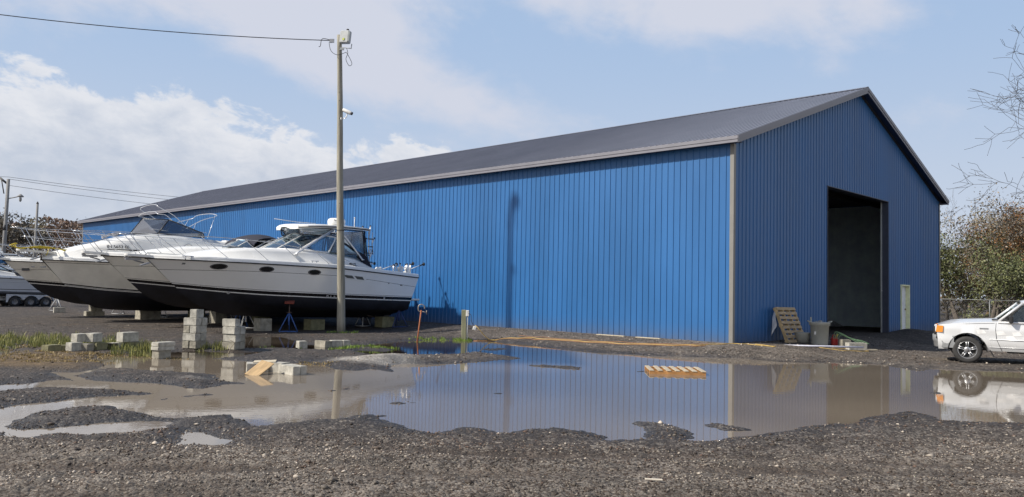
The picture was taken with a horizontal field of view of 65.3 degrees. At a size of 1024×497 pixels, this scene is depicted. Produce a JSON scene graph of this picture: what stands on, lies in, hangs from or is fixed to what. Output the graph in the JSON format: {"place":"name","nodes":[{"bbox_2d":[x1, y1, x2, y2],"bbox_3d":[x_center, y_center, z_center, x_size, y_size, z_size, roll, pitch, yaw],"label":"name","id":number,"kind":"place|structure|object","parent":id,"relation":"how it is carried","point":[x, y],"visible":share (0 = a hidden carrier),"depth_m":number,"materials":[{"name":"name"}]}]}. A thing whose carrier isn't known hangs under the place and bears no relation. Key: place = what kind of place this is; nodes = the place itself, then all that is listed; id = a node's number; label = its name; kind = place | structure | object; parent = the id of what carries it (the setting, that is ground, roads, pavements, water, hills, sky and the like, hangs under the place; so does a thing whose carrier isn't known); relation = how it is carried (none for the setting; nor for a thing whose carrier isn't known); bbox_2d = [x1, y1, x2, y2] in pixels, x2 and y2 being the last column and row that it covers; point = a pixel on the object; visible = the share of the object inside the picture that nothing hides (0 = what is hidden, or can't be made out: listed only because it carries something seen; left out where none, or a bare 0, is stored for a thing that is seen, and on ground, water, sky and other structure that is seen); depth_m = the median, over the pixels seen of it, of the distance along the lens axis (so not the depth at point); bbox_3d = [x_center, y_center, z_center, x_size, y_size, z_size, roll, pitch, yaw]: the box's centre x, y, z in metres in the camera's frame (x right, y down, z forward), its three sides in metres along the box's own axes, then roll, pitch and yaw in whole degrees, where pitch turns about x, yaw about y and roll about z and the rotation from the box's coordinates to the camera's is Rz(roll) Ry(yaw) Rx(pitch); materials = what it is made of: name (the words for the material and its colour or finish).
{"place":"outdoors","nodes":[
{"label":"outdoors","id":0,"kind":"place"},
{"bbox_2d":[10,204,227,310],"bbox_3d":[-14.980,0.591,34.893,4.220,4.864,12.162,-2,-4,44],"label":"cabin cruiser","id":1,"kind":"object","parent":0,"point":[105,284],"visible":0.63,"depth_m":32.37,"materials":[{"name":"white plastic"}]},
{"bbox_2d":[9,243,66,254],"bbox_3d":[-18.165,0.052,31.045,2.339,0.447,0.225,4,-4,-40],"label":"mooring rope","id":2,"kind":"object","parent":1,"relation":"hanging from","point":[41,247],"visible":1,"depth_m":30.97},
{"bbox_2d":[158,219,204,237],"bbox_3d":[-14.087,-0.855,33.998,1.922,0.744,0.391,3,-4,-36],"label":"side window","id":3,"kind":"structure","parent":1,"relation":"in","point":[171,227],"depth_m":33.91,"materials":[{"name":"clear glass"}]},
{"bbox_2d":[0,296,1023,496],"bbox_3d":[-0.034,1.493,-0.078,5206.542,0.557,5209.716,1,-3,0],"label":"ground","id":4,"kind":"structure","parent":0,"point":[19,317],"depth_m":8.61,"materials":[{"name":"gravel"}]},
{"bbox_2d":[0,177,23,252],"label":"utility pole","id":5,"kind":"object","parent":4,"relation":"on","point":[5,225],"visible":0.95,"depth_m":76.13,"materials":[{"name":"wood"}]},
{"bbox_2d":[10,185,147,203],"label":"power line","id":6,"kind":"object","parent":5,"relation":"attached to","point":[74,194],"visible":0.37,"depth_m":80.73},
{"bbox_2d":[11,179,167,199],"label":"power line","id":7,"kind":"object","parent":5,"relation":"attached to","point":[91,190],"visible":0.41,"depth_m":81.75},
{"bbox_2d":[11,177,173,196],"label":"power line","id":8,"kind":"object","parent":5,"relation":"attached to","point":[89,187],"visible":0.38,"depth_m":82.10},
{"bbox_2d":[0,247,29,272],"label":"fishing boat","id":9,"kind":"object","parent":4,"relation":"on","point":[4,266],"visible":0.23,"depth_m":59.47,"materials":[{"name":"white plastic"}]},
{"bbox_2d":[0,211,34,253],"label":"autumn tree","id":10,"kind":"object","parent":4,"relation":"on","point":[1,229],"visible":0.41,"depth_m":101.64,"materials":[{"name":"brown plant"}]},
{"bbox_2d":[0,294,53,305],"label":"trailer","id":11,"kind":"object","parent":4,"relation":"on","point":[26,300],"visible":0.96,"depth_m":48.17,"materials":[{"name":"metal"}]},
{"bbox_2d":[0,266,45,295],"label":"day cruiser","id":12,"kind":"object","parent":11,"relation":"on","point":[14,283],"visible":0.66,"depth_m":47.45,"materials":[{"name":"white plastic"}]},
{"bbox_2d":[7,213,58,255],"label":"autumn tree","id":13,"kind":"object","parent":4,"relation":"on","point":[18,234],"visible":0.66,"depth_m":100.36,"materials":[{"name":"brown plant"}]},
{"bbox_2d":[33,202,38,256],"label":"utility pole","id":14,"kind":"object","parent":4,"relation":"on","point":[36,224],"visible":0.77,"depth_m":98.09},
{"bbox_2d":[0,216,82,267],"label":"distant wood","id":15,"kind":"object","parent":4,"relation":"on","point":[66,227],"visible":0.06,"depth_m":136.49,"materials":[{"name":"brown plant"}]},
{"bbox_2d":[41,344,60,351],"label":"concrete block","id":16,"kind":"object","parent":4,"relation":"on","point":[54,347],"depth_m":18.33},
{"bbox_2d":[49,299,60,310],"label":"jack stand","id":17,"kind":"object","parent":4,"relation":"on","point":[57,300],"visible":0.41,"depth_m":42.23,"materials":[{"name":"paint"}]},
{"bbox_2d":[53,307,64,312],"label":"concrete block","id":18,"kind":"object","parent":4,"relation":"on","point":[58,309],"depth_m":39.71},
{"bbox_2d":[35,216,85,251],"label":"bare tree","id":19,"kind":"object","parent":4,"relation":"on","point":[66,236],"visible":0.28,"depth_m":86.29,"materials":[{"name":"brown plant"}]},
{"bbox_2d":[65,342,82,350],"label":"concrete block","id":20,"kind":"object","parent":4,"relation":"on","point":[73,346],"depth_m":18.54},
{"bbox_2d":[71,333,85,341],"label":"concrete block","id":21,"kind":"object","parent":20,"relation":"on","point":[78,337],"depth_m":18.79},
{"bbox_2d":[81,343,94,350],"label":"concrete block","id":22,"kind":"object","parent":4,"relation":"on","point":[87,346],"depth_m":18.70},
{"bbox_2d":[84,311,104,315],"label":"concrete block","id":23,"kind":"object","parent":4,"relation":"on","point":[94,313],"depth_m":37.12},
{"bbox_2d":[89,305,102,310],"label":"concrete block","id":24,"kind":"object","parent":23,"relation":"on","point":[91,308],"depth_m":37.42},
{"bbox_2d":[91,342,107,349],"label":"concrete block","id":25,"kind":"object","parent":4,"relation":"on","point":[100,345],"depth_m":18.98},
{"bbox_2d":[85,333,102,341],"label":"concrete block","id":26,"kind":"object","parent":25,"relation":"on","point":[93,337],"depth_m":18.93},
{"bbox_2d":[0,331,227,356],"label":"green grass","id":27,"kind":"structure","parent":4,"relation":"on","point":[33,340],"depth_m":20.10,"materials":[{"name":"plant"}]},
{"bbox_2d":[122,341,143,347],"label":"concrete block","id":28,"kind":"object","parent":4,"relation":"on","point":[140,343],"depth_m":19.75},
{"bbox_2d":[117,332,138,341],"bbox_3d":[-9.493,2.182,19.754,0.264,0.239,0.442,0,-3,29],"label":"concrete block","id":29,"kind":"object","parent":28,"relation":"on","point":[127,336],"depth_m":19.62,"materials":[{"name":"concrete"}]},
{"bbox_2d":[135,310,160,319],"bbox_3d":[-16.071,2.873,35.279,0.856,0.509,0.704,4,-4,-43],"label":"concrete block","id":30,"kind":"object","parent":4,"relation":"on","point":[142,315],"depth_m":35.01,"materials":[{"name":"concrete"}]},
{"bbox_2d":[0,344,339,365],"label":"dead grass","id":31,"kind":"structure","parent":4,"relation":"on","point":[56,355],"depth_m":17.40,"materials":[{"name":"plant"}]},
{"bbox_2d":[182,341,189,347],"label":"concrete block","id":32,"kind":"object","parent":4,"relation":"on","point":[185,344],"depth_m":20.19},
{"bbox_2d":[182,333,200,340],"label":"concrete block","id":33,"kind":"object","parent":32,"relation":"on","point":[191,336],"depth_m":20.17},
{"bbox_2d":[183,325,190,332],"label":"concrete block","id":34,"kind":"object","parent":33,"relation":"on","point":[186,329],"depth_m":20.21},
{"bbox_2d":[189,341,205,348],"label":"concrete block","id":35,"kind":"object","parent":4,"relation":"on","point":[194,344],"depth_m":20.14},
{"bbox_2d":[200,333,206,340],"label":"concrete block","id":36,"kind":"object","parent":35,"relation":"on","point":[203,336],"depth_m":20.36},
{"bbox_2d":[190,325,206,332],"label":"concrete block","id":37,"kind":"object","parent":36,"relation":"on","point":[199,329],"depth_m":20.19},
{"bbox_2d":[184,318,201,325],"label":"concrete block","id":38,"kind":"object","parent":37,"relation":"on","point":[193,321],"depth_m":20.18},
{"bbox_2d":[201,318,207,324],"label":"concrete block","id":39,"kind":"object","parent":37,"relation":"on","point":[204,321],"depth_m":20.39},
{"bbox_2d":[190,309,203,317],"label":"concrete block","id":40,"kind":"object","parent":39,"relation":"on","point":[196,313],"depth_m":20.26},
{"bbox_2d":[209,311,226,322],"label":"concrete block","id":41,"kind":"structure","parent":4,"relation":"on","point":[215,317],"depth_m":32.85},
{"bbox_2d":[222,342,239,349],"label":"concrete block","id":42,"kind":"object","parent":4,"relation":"on","point":[236,345],"depth_m":20.15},
{"bbox_2d":[223,334,240,341],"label":"concrete block","id":43,"kind":"object","parent":42,"relation":"on","point":[233,337],"depth_m":20.18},
{"bbox_2d":[222,326,239,333],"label":"concrete block","id":44,"kind":"object","parent":43,"relation":"on","point":[230,330],"depth_m":20.17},
{"bbox_2d":[222,319,239,326],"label":"concrete block","id":45,"kind":"object","parent":44,"relation":"on","point":[231,322],"depth_m":20.25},
{"bbox_2d":[239,342,244,348],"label":"concrete block","id":46,"kind":"object","parent":4,"relation":"on","point":[242,345],"depth_m":20.35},
{"bbox_2d":[240,334,244,341],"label":"concrete block","id":47,"kind":"object","parent":46,"relation":"on","point":[242,337],"depth_m":20.37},
{"bbox_2d":[236,326,245,333],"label":"concrete block","id":48,"kind":"object","parent":47,"relation":"on","point":[242,329],"depth_m":20.36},
{"bbox_2d":[240,316,253,328],"bbox_3d":[-9.877,2.409,29.559,0.572,1.074,0.661,-1,-4,38],"label":"jack stand","id":49,"kind":"object","parent":4,"relation":"on","point":[245,317],"visible":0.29,"depth_m":29.47,"materials":[{"name":"paint"}]},
{"bbox_2d":[254,318,271,330],"bbox_3d":[-8.861,2.708,28.437,0.465,0.455,0.466,-2,-4,44],"label":"concrete block","id":50,"kind":"object","parent":4,"relation":"on","point":[262,324],"depth_m":28.28,"materials":[{"name":"concrete"}]},
{"bbox_2d":[279,300,297,331],"bbox_3d":[-7.823,2.371,28.093,0.661,1.094,0.572,2,-3,-11],"label":"jack stand","id":51,"kind":"object","parent":4,"relation":"on","point":[289,303],"visible":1,"depth_m":27.95,"materials":[{"name":"blue paint"}]},
{"bbox_2d":[296,341,307,347],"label":"concrete block","id":52,"kind":"object","parent":4,"relation":"on","point":[302,344],"depth_m":21.73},
{"bbox_2d":[304,319,324,329],"bbox_3d":[-7.366,2.834,29.783,0.507,0.401,0.606,-2,-4,44],"label":"concrete block","id":53,"kind":"object","parent":4,"relation":"on","point":[314,324],"depth_m":29.60,"materials":[{"name":"concrete"}]},
{"bbox_2d":[314,340,331,346],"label":"concrete block","id":54,"kind":"object","parent":4,"relation":"on","point":[320,343],"depth_m":22.23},
{"bbox_2d":[319,34,351,331],"bbox_3d":[-6.424,-2.348,28.541,1.290,10.729,0.364,1,-3,0],"label":"utility pole","id":55,"kind":"object","parent":4,"relation":"on","point":[340,274],"visible":0.98,"depth_m":28.45,"materials":[{"name":"brown wood"}]},
{"bbox_2d":[0,14,328,40],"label":"overhead cable","id":56,"kind":"object","parent":55,"relation":"attached to","point":[163,31],"visible":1,"depth_m":27.27,"materials":[{"name":"rubber"}]},
{"bbox_2d":[339,29,351,49],"bbox_3d":[-5.971,-7.511,28.725,0.450,0.775,0.242,0,-3,20],"label":"floodlight","id":57,"kind":"object","parent":55,"relation":"attached to","point":[345,36],"visible":1,"depth_m":28.66,"materials":[{"name":"white metal"}]},
{"bbox_2d":[340,108,352,119],"bbox_3d":[-5.911,-4.804,28.638,0.452,0.458,0.163,1,-3,9],"label":"security camera","id":58,"kind":"object","parent":55,"relation":"attached to","point":[349,112],"visible":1,"depth_m":28.60,"materials":[{"name":"white plastic"}]},
{"bbox_2d":[329,340,342,346],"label":"concrete block","id":59,"kind":"object","parent":4,"relation":"on","point":[336,343],"depth_m":22.52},
{"bbox_2d":[342,340,350,345],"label":"concrete block","id":60,"kind":"object","parent":4,"relation":"on","point":[347,342],"depth_m":22.63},
{"bbox_2d":[355,317,370,326],"bbox_3d":[-6.093,2.602,32.334,0.572,1.074,0.661,0,-3,21],"label":"jack stand","id":61,"kind":"object","parent":4,"relation":"on","point":[362,325],"visible":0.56,"depth_m":32.37,"materials":[{"name":"paint"}]},
{"bbox_2d":[265,330,471,349],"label":"grass","id":62,"kind":"structure","parent":4,"relation":"on","point":[422,338],"depth_m":25.95,"materials":[{"name":"plant"}]},
{"bbox_2d":[375,316,393,327],"bbox_3d":[-5.067,2.916,31.786,0.508,0.426,0.606,-2,-4,44],"label":"concrete block","id":63,"kind":"object","parent":4,"relation":"on","point":[383,321],"depth_m":31.58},
{"bbox_2d":[392,310,407,326],"bbox_3d":[-4.500,2.518,31.585,0.661,1.154,0.572,3,-3,-29],"label":"jack stand","id":64,"kind":"object","parent":4,"relation":"on","point":[398,314],"visible":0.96,"depth_m":31.48,"materials":[{"name":"blue paint"}]},
{"bbox_2d":[117,217,424,323],"bbox_3d":[-8.616,0.780,29.667,4.266,4.230,11.542,-2,-4,44],"label":"sport cruiser","id":65,"kind":"object","parent":64,"relation":"on","point":[269,279],"visible":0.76,"depth_m":28.38,"materials":[{"name":"white plastic"}]},
{"bbox_2d":[300,235,336,252],"bbox_3d":[-7.086,-0.188,29.353,0.361,0.685,1.584,-2,-4,44],"label":"side window","id":66,"kind":"structure","parent":65,"relation":"in","point":[327,235],"depth_m":29.43,"materials":[{"name":"silver glass"}]},
{"bbox_2d":[330,239,357,254],"bbox_3d":[-6.331,-0.066,30.028,1.247,0.603,0.252,4,-4,-43],"label":"side window","id":67,"kind":"structure","parent":65,"relation":"in","point":[348,250],"depth_m":30.08,"materials":[{"name":"clear glass"}]},
{"bbox_2d":[461,310,476,340],"bbox_3d":[-1.416,2.586,26.316,0.538,1.122,0.176,1,-3,11],"label":"wooden post","id":68,"kind":"object","parent":4,"relation":"on","point":[464,329],"visible":0.91,"depth_m":26.28,"materials":[{"name":"brown wood"}]},
{"bbox_2d":[77,87,948,342],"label":"storage shed","id":69,"kind":"structure","parent":4,"relation":"on","point":[735,225],"depth_m":29.60,"materials":[{"name":"blue metal"}]},
{"bbox_2d":[900,285,909,329],"bbox_3d":[16.777,2.575,34.275,0.200,2.040,1.046,-2,-4,44],"label":"door","id":70,"kind":"structure","parent":69,"relation":"in","point":[904,289],"depth_m":34.53,"materials":[{"name":"white metal"}]},
{"bbox_2d":[473,338,704,345],"bbox_3d":[2.247,2.916,24.795,7.636,0.247,0.730,0,-3,29],"label":"extension cord","id":71,"kind":"object","parent":4,"relation":"on","point":[584,342],"visible":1,"depth_m":24.60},
{"bbox_2d":[519,335,724,344],"bbox_3d":[3.032,2.831,24.788,7.021,0.134,0.714,-1,-3,32],"label":"extension cord","id":72,"kind":"object","parent":4,"relation":"on","point":[608,341],"visible":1,"depth_m":24.51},
{"bbox_2d":[493,337,775,346],"bbox_3d":[3.119,2.895,24.510,9.407,0.295,1.133,0,-3,25],"label":"extension cord","id":73,"kind":"object","parent":4,"relation":"on","point":[651,344],"visible":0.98,"depth_m":23.55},
{"bbox_2d":[773,307,802,342],"bbox_3d":[8.832,2.439,25.389,1.355,1.181,0.126,6,-27,-46],"label":"wooden pallet","id":74,"kind":"object","parent":4,"relation":"on","point":[789,325],"visible":0.77,"depth_m":25.22,"materials":[{"name":"brown wood"}]},
{"bbox_2d":[771,312,776,334],"bbox_3d":[8.219,2.318,25.100,0.176,0.824,0.112,1,-3,0],"label":"plastic strip","id":75,"kind":"object","parent":74,"relation":"hanging from","point":[774,324],"visible":1,"depth_m":25.06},
{"bbox_2d":[795,332,810,342],"bbox_3d":[9.159,2.800,25.200,0.490,0.310,0.490,1,-3,0],"label":"white tub","id":76,"kind":"object","parent":4,"relation":"on","point":[802,337],"visible":1,"depth_m":25.01,"materials":[{"name":"plastic"}]},
{"bbox_2d":[807,317,831,344],"bbox_3d":[9.556,2.567,24.852,0.628,0.860,0.655,-2,-4,44],"label":"trash can","id":77,"kind":"object","parent":4,"relation":"on","point":[819,333],"visible":0.94,"depth_m":24.64,"materials":[{"name":"grey plastic"}]},
{"bbox_2d":[796,345,863,347],"bbox_3d":[9.312,2.924,23.891,2.350,0.061,0.058,1,-3,2],"label":"plastic pipe","id":78,"kind":"object","parent":4,"relation":"on","point":[832,346],"visible":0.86,"depth_m":23.86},
{"bbox_2d":[831,334,837,345],"bbox_3d":[10.066,2.850,24.948,0.216,0.364,0.160,1,-3,0],"label":"fuel can","id":79,"kind":"object","parent":4,"relation":"on","point":[834,341],"visible":1,"depth_m":24.87,"materials":[{"name":"red plastic"}]},
{"bbox_2d":[828,319,842,326],"bbox_3d":[14.408,3.631,41.489,5.500,0.657,1.200,-2,-4,44],"label":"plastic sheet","id":80,"kind":"object","parent":4,"relation":"on","point":[833,323],"visible":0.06,"depth_m":39.67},
{"bbox_2d":[819,347,868,351],"bbox_3d":[9.853,3.001,23.985,1.847,0.153,0.704,1,-3,0],"label":"extension cord","id":81,"kind":"object","parent":4,"relation":"on","point":[845,350],"visible":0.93,"depth_m":23.86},
{"bbox_2d":[839,339,850,345],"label":"concrete block","id":82,"kind":"object","parent":4,"relation":"on","point":[842,342],"depth_m":24.54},
{"bbox_2d":[833,332,868,344],"bbox_3d":[10.489,2.793,24.731,1.042,0.419,0.098,1,-3,14],"label":"garden hose","id":83,"kind":"object","parent":4,"relation":"on","point":[849,338],"visible":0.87,"depth_m":24.73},
{"bbox_2d":[845,342,866,350],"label":"concrete block","id":84,"kind":"object","parent":4,"relation":"on","point":[864,345],"depth_m":24.13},
{"bbox_2d":[940,192,983,319],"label":"tree","id":85,"kind":"object","parent":4,"relation":"on","point":[946,311],"visible":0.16,"depth_m":65.81,"materials":[{"name":"brown plant"}]},
{"bbox_2d":[932,300,1023,362],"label":"pickup truck","id":86,"kind":"object","parent":4,"relation":"on","point":[1001,332],"visible":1,"depth_m":20.98,"materials":[{"name":"white paint"},{"name":"glass"},{"name":"rubber"}]},
{"bbox_2d":[940,211,1022,318],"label":"autumn tree","id":87,"kind":"object","parent":4,"relation":"on","point":[945,268],"visible":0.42,"depth_m":61.02,"materials":[{"name":"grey plant"}]},
{"bbox_2d":[940,182,1023,317],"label":"autumn tree","id":88,"kind":"object","parent":4,"relation":"on","point":[995,313],"visible":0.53,"depth_m":58.93,"materials":[{"name":"brown plant"}]},
{"bbox_2d":[940,199,1023,313],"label":"autumn tree","id":89,"kind":"object","parent":4,"relation":"on","point":[961,284],"visible":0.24,"depth_m":62.24,"materials":[{"name":"brown plant"}]},
{"bbox_2d":[940,247,1023,316],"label":"thicket","id":90,"kind":"object","parent":4,"relation":"on","point":[960,312],"visible":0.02,"depth_m":83.36,"materials":[{"name":"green plant"}]},
{"bbox_2d":[941,299,1023,320],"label":"chain link fence","id":91,"kind":"object","parent":4,"relation":"on","point":[977,306],"visible":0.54,"depth_m":45.92,"materials":[{"name":"metal"}]},
{"bbox_2d":[951,198,1023,291],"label":"autumn tree","id":92,"kind":"object","parent":4,"relation":"on","point":[1016,238],"visible":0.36,"depth_m":59.40,"materials":[{"name":"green plant"}]},
{"bbox_2d":[951,25,1023,227],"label":"bare tree","id":93,"kind":"object","parent":4,"relation":"on","point":[1016,192],"visible":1,"depth_m":38.66,"materials":[{"name":"grey plant"}]},
{"bbox_2d":[954,237,1023,320],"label":"autumn tree","id":94,"kind":"object","parent":4,"relation":"on","point":[1006,279],"visible":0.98,"depth_m":54.74,"materials":[{"name":"green plant"}]},
{"bbox_2d":[984,247,1023,316],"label":"shrub","id":95,"kind":"object","parent":4,"relation":"on","point":[1013,289],"visible":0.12,"depth_m":55.38,"materials":[{"name":"green plant"}]},
{"bbox_2d":[987,201,1023,257],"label":"autumn tree","id":96,"kind":"object","parent":4,"relation":"on","point":[1010,234],"visible":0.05,"depth_m":62.55,"materials":[{"name":"green plant"}]},
{"bbox_3d":[-11.987,2.564,33.584,0.661,1.074,0.572,2,-3,-17],"label":"jack stand","id":97,"kind":"object","parent":4,"relation":"on","visible":0},
{"bbox_2d":[72,230,277,308],"bbox_3d":[-11.788,0.922,32.141,4.266,3.180,10.912,-2,-4,44],"label":"sport cruiser","id":98,"kind":"object","parent":97,"relation":"on","point":[150,280],"visible":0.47,"depth_m":29.87,"materials":[{"name":"white plastic"}]},
{"bbox_2d":[255,241,271,247],"bbox_3d":[-9.877,-0.088,32.306,1.349,0.465,0.286,4,-4,-38],"label":"side window","id":99,"kind":"structure","parent":98,"relation":"in","point":[265,243],"depth_m":32.19,"materials":[{"name":"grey glass"}]},
{"bbox_3d":[-16.499,2.690,37.574,0.661,1.074,0.572,3,-3,-23],"label":"jack stand","id":100,"kind":"object","parent":4,"relation":"on","visible":0},
{"bbox_2d":[0,238,108,304],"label":"cabin cruiser","id":101,"kind":"object","parent":100,"relation":"on","point":[39,275],"visible":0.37,"depth_m":35.03,"materials":[{"name":"white plastic"}]},
{"bbox_2d":[0,336,1023,444],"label":"water","id":102,"kind":"structure","parent":0,"point":[612,396],"depth_m":13.23,"materials":[{"name":"liquid"}]},
{"bbox_2d":[152,350,170,358],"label":"concrete block","id":103,"kind":"object","parent":102,"relation":"on","point":[164,354],"depth_m":17.77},
{"bbox_2d":[151,346,173,350],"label":"concrete block","id":104,"kind":"object","parent":103,"relation":"on","point":[155,348],"depth_m":17.76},
{"bbox_2d":[151,341,174,346],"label":"concrete block","id":105,"kind":"object","parent":104,"relation":"on","point":[163,343],"depth_m":17.77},
{"bbox_2d":[246,362,268,371],"bbox_3d":[-4.985,2.333,15.644,0.405,0.205,0.426,2,-3,-20],"label":"concrete block","id":106,"kind":"object","parent":102,"relation":"on","point":[249,365],"depth_m":15.43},
{"bbox_2d":[245,360,273,375],"bbox_3d":[-4.772,2.275,15.117,0.300,0.016,0.480,10,30,24],"label":"plywood offcut","id":107,"kind":"object","parent":102,"relation":"on","point":[260,367],"visible":0.86,"depth_m":15.11,"materials":[{"name":"wood"}]},
{"bbox_2d":[268,361,289,372],"bbox_3d":[-4.653,2.332,15.695,0.505,0.204,0.308,0,-3,17],"label":"concrete block","id":108,"kind":"object","parent":102,"relation":"on","point":[274,368],"depth_m":15.53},
{"bbox_2d":[253,360,276,362],"bbox_3d":[-4.851,2.218,15.700,0.420,0.019,0.260,-1,0,-12],"label":"board","id":109,"kind":"object","parent":108,"relation":"on","point":[258,361],"visible":0.79,"depth_m":15.64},
{"bbox_2d":[278,364,299,375],"bbox_3d":[-4.274,2.335,15.315,0.152,0.199,0.605,4,-4,-44],"label":"concrete block","id":110,"kind":"object","parent":102,"relation":"on","point":[288,369],"depth_m":15.18,"materials":[{"name":"concrete"}]},
{"bbox_2d":[287,364,306,374],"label":"concrete block","id":111,"kind":"object","parent":102,"relation":"on","point":[303,369],"depth_m":15.22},
{"bbox_2d":[417,304,426,341],"bbox_3d":[-2.852,2.459,25.203,0.332,1.418,0.044,1,-3,0],"label":"metal stake","id":112,"kind":"object","parent":102,"relation":"in","point":[420,311],"visible":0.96,"depth_m":25.20,"materials":[{"name":"metal"}]},
{"bbox_2d":[645,365,705,374],"bbox_3d":[3.522,2.662,17.338,1.183,0.126,1.068,1,-3,4],"label":"wooden pallet","id":113,"kind":"object","parent":102,"relation":"on","point":[679,370],"visible":0.84,"depth_m":16.96,"materials":[{"name":"wood"}]},
{"bbox_2d":[0,0,1023,300],"label":"sky","id":114,"kind":"structure","parent":0,"point":[158,113],"materials":[{"name":"blue"}]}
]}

